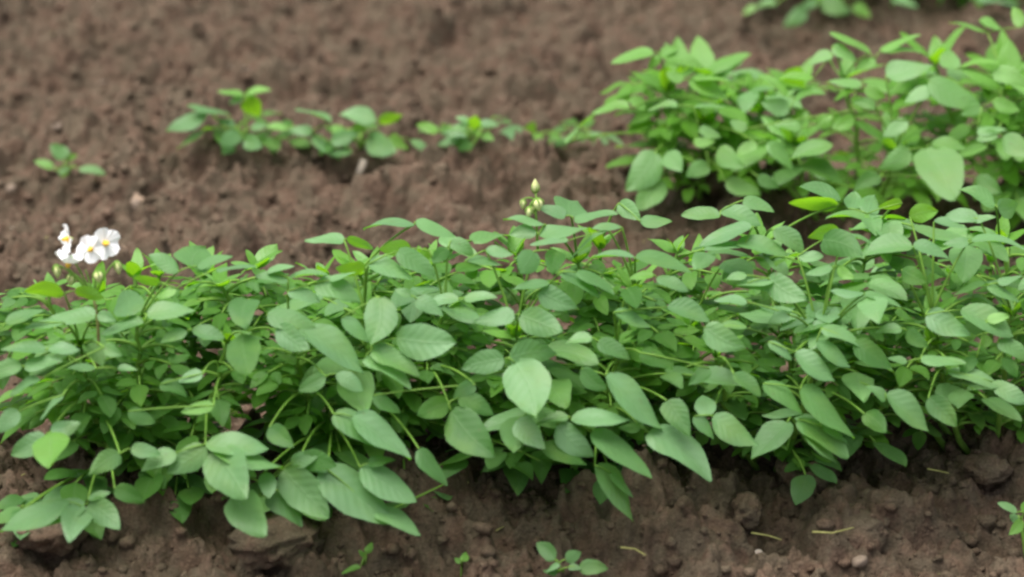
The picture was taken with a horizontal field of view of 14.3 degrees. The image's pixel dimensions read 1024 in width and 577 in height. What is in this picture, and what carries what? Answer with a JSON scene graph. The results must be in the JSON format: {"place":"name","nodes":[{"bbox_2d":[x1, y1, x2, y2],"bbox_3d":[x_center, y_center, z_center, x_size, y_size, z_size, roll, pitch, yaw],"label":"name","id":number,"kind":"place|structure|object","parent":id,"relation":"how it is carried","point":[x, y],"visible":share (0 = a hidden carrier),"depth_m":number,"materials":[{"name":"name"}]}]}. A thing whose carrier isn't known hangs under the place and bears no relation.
{"place":"outdoors","nodes":[
{"label":"outdoors","id":0,"kind":"place"},
{"bbox_2d":[0,0,1023,576],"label":"ground","id":1,"kind":"structure","parent":0,"point":[492,182],"depth_m":4.47,"materials":[{"name":"soil"}]},
{"bbox_2d":[6,184,15,193],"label":"pebble","id":2,"kind":"object","parent":1,"relation":"on","point":[10,188],"visible":1,"depth_m":4.55,"materials":[{"name":"stone"}]},
{"bbox_2d":[12,499,89,555],"bbox_3d":[-0.406,0.213,3.639,0.060,0.045,0.090,10,24,23],"label":"soil clod","id":3,"kind":"object","parent":1,"relation":"on","point":[51,538],"visible":0.46,"depth_m":3.61,"materials":[{"name":"brown soil"}]},
{"bbox_2d":[52,122,62,130],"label":"pebble","id":4,"kind":"object","parent":1,"relation":"on","point":[58,126],"visible":1,"depth_m":4.65,"materials":[{"name":"stone"}]},
{"bbox_2d":[34,143,104,177],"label":"potato plant","id":5,"kind":"object","parent":1,"relation":"on","point":[60,152],"visible":1,"depth_m":4.54,"materials":[{"name":"green plant"}]},
{"bbox_2d":[131,199,139,210],"bbox_3d":[-0.410,-0.091,4.453,0.011,0.012,0.012,0,22,0],"label":"pebble","id":6,"kind":"object","parent":1,"relation":"on","point":[135,203],"visible":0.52,"depth_m":4.45,"materials":[{"name":"stone"}]},
{"bbox_2d":[131,192,144,201],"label":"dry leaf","id":7,"kind":"object","parent":1,"relation":"on","point":[137,196],"visible":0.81,"depth_m":4.50,"materials":[{"name":"beige plant"}]},
{"bbox_2d":[0,224,325,546],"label":"potato plant","id":8,"kind":"object","parent":1,"relation":"on","point":[123,416],"visible":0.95,"depth_m":3.62,"materials":[{"name":"green plant"}]},
{"bbox_2d":[166,86,311,154],"bbox_3d":[-0.303,-0.176,4.545,0.145,0.092,0.098,-13,26,-29],"label":"potato plant","id":9,"kind":"object","parent":1,"relation":"on","point":[251,106],"visible":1,"depth_m":4.54,"materials":[{"name":"green plant"}]},
{"bbox_2d":[227,512,324,569],"bbox_3d":[-0.209,0.225,3.641,0.090,0.039,0.060,-21,30,-40],"label":"soil clod","id":10,"kind":"object","parent":1,"relation":"on","point":[284,542],"visible":0.86,"depth_m":3.62,"materials":[{"name":"brown soil"}]},
{"bbox_2d":[266,106,425,159],"bbox_3d":[-0.185,-0.170,4.538,0.164,0.071,0.128,-10,25,-23],"label":"potato plant","id":11,"kind":"object","parent":1,"relation":"on","point":[378,143],"visible":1,"depth_m":4.52,"materials":[{"name":"green plant"}]},
{"bbox_2d":[341,542,372,573],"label":"seedling","id":12,"kind":"object","parent":1,"relation":"on","point":[368,548],"visible":1,"depth_m":3.62,"materials":[{"name":"green plant"}]},
{"bbox_2d":[356,159,367,173],"bbox_3d":[-0.168,-0.126,4.533,0.018,0.036,0.009,-8,24,-19],"label":"dry stick","id":13,"kind":"object","parent":1,"relation":"on","point":[361,166],"visible":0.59,"depth_m":4.53,"materials":[{"name":"brown wood"}]},
{"bbox_2d":[168,217,565,536],"bbox_3d":[-0.135,0.067,3.709,0.343,0.248,0.416,-7,24,-17],"label":"potato plant","id":14,"kind":"object","parent":1,"relation":"on","point":[363,413],"visible":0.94,"depth_m":3.62,"materials":[{"name":"green plant"}]},
{"bbox_2d":[394,484,442,507],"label":"green stalk","id":15,"kind":"object","parent":1,"relation":"on","point":[402,504],"visible":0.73,"depth_m":3.63,"materials":[{"name":"green plant"}]},
{"bbox_2d":[455,552,468,575],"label":"seedling","id":16,"kind":"object","parent":1,"relation":"on","point":[464,557],"visible":1,"depth_m":3.63,"materials":[{"name":"green plant"}]},
{"bbox_2d":[417,115,511,151],"bbox_3d":[-0.052,-0.177,4.520,0.104,0.066,0.107,0,22,0],"label":"potato plant","id":17,"kind":"object","parent":1,"relation":"on","point":[459,141],"visible":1,"depth_m":4.48,"materials":[{"name":"green plant"}]},
{"bbox_2d":[5,5,939,576],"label":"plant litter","id":18,"kind":"object","parent":1,"relation":"on","point":[295,243],"visible":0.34,"depth_m":4.44,"materials":[{"name":"plant"}]},
{"bbox_2d":[345,179,749,520],"bbox_3d":[0.033,0.044,3.717,0.379,0.270,0.382,0,22,0],"label":"potato plant","id":19,"kind":"object","parent":1,"relation":"on","point":[577,406],"visible":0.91,"depth_m":3.67,"materials":[{"name":"green plant"}]},
{"bbox_2d":[500,121,594,146],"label":"potato plant","id":20,"kind":"object","parent":1,"relation":"on","point":[509,132],"visible":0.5,"depth_m":4.67,"materials":[{"name":"green plant"}]},
{"bbox_2d":[536,542,607,575],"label":"seedling","id":21,"kind":"object","parent":1,"relation":"on","point":[547,551],"visible":1,"depth_m":3.61,"materials":[{"name":"green plant"}]},
{"bbox_2d":[553,117,622,145],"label":"potato plant","id":22,"kind":"object","parent":1,"relation":"on","point":[589,123],"visible":0.67,"depth_m":4.61,"materials":[{"name":"green plant"}]},
{"bbox_2d":[620,546,645,555],"bbox_3d":[0.108,0.232,3.623,0.028,0.002,0.006,15,27,32],"label":"straw","id":23,"kind":"object","parent":1,"relation":"on","point":[633,549],"visible":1,"depth_m":3.63,"materials":[{"name":"beige plant"}]},
{"bbox_2d":[564,36,804,210],"bbox_3d":[0.187,-0.176,4.406,0.264,0.200,0.304,0,22,0],"label":"potato plant","id":24,"kind":"object","parent":1,"relation":"on","point":[706,105],"visible":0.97,"depth_m":4.37,"materials":[{"name":"green plant"}]},
{"bbox_2d":[694,170,733,195],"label":"soil","id":25,"kind":"structure","parent":1,"relation":"on","point":[716,187],"depth_m":4.43,"materials":[{"name":"brown soil"}]},
{"bbox_2d":[730,491,763,530],"bbox_3d":[0.214,0.202,3.728,0.030,0.027,0.040,0,22,0],"label":"soil clod","id":26,"kind":"object","parent":1,"relation":"on","point":[747,508],"visible":0.99,"depth_m":3.72,"materials":[{"name":"brown soil"}]},
{"bbox_2d":[751,532,781,539],"bbox_3d":[0.231,0.224,3.703,0.030,0.002,0.004,11,25,25],"label":"straw","id":27,"kind":"object","parent":1,"relation":"on","point":[764,535],"visible":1,"depth_m":3.71,"materials":[{"name":"beige plant"}]},
{"bbox_2d":[555,181,1004,504],"bbox_3d":[0.248,0.046,3.788,0.348,0.288,0.431,-12,25,-26],"label":"potato plant","id":28,"kind":"object","parent":1,"relation":"on","point":[819,424],"visible":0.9,"depth_m":3.71,"materials":[{"name":"green plant"}]},
{"bbox_2d":[774,458,837,505],"bbox_3d":[0.270,0.176,3.772,0.058,0.039,0.053,12,25,27],"label":"soil clod","id":29,"kind":"object","parent":1,"relation":"on","point":[788,477],"visible":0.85,"depth_m":3.76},
{"bbox_2d":[743,0,870,26],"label":"potato plant","id":30,"kind":"object","parent":1,"relation":"on","point":[797,15],"visible":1,"depth_m":4.98,"materials":[{"name":"green plant"}]},
{"bbox_2d":[825,502,889,551],"bbox_3d":[0.311,0.216,3.712,0.068,0.036,0.083,-9,24,-21],"label":"soil clod","id":31,"kind":"object","parent":1,"relation":"on","point":[863,523],"visible":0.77,"depth_m":3.69,"materials":[{"name":"brown soil"}]},
{"bbox_2d":[812,527,853,533],"bbox_3d":[0.288,0.217,3.668,0.039,0.002,0.008,-5,23,-11],"label":"straw","id":32,"kind":"object","parent":31,"relation":"on","point":[831,532],"visible":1,"depth_m":3.67,"materials":[{"name":"beige plant"}]},
{"bbox_2d":[852,555,867,567],"bbox_3d":[0.311,0.244,3.662,0.017,0.010,0.012,-19,29,-39],"label":"pebble","id":33,"kind":"object","parent":1,"relation":"on","point":[859,561],"visible":1,"depth_m":3.66,"materials":[{"name":"stone"}]},
{"bbox_2d":[724,32,1000,232],"bbox_3d":[0.366,-0.145,4.357,0.314,0.271,0.356,0,22,0],"label":"potato plant","id":34,"kind":"object","parent":1,"relation":"on","point":[938,168],"visible":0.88,"depth_m":4.30,"materials":[{"name":"green plant"}]},
{"bbox_2d":[782,185,1023,453],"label":"potato plant","id":35,"kind":"object","parent":1,"relation":"on","point":[949,401],"visible":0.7,"depth_m":3.73,"materials":[{"name":"green plant"}]},
{"bbox_2d":[891,0,982,7],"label":"potato plant","id":36,"kind":"object","parent":1,"relation":"on","point":[910,3],"visible":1,"depth_m":4.98,"materials":[{"name":"green plant"}]},
{"bbox_2d":[890,7,1023,230],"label":"potato plant","id":37,"kind":"object","parent":1,"relation":"on","point":[1002,63],"visible":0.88,"depth_m":4.33,"materials":[{"name":"green plant"}]},
{"bbox_2d":[938,0,1018,8],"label":"potato plant","id":38,"kind":"object","parent":1,"relation":"on","point":[1015,3],"visible":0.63,"depth_m":5.12,"materials":[{"name":"green plant"}]},
{"bbox_2d":[961,452,1013,484],"bbox_3d":[0.438,0.166,3.791,0.043,0.026,0.038,-14,26,-30],"label":"soil clod","id":39,"kind":"object","parent":1,"relation":"on","point":[984,468],"visible":1,"depth_m":3.78,"materials":[{"name":"brown soil"}]},
{"bbox_2d":[998,502,1023,553],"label":"seedling","id":40,"kind":"object","parent":1,"relation":"on","point":[1017,527],"visible":1,"depth_m":3.67,"materials":[{"name":"green plant"}]}
]}

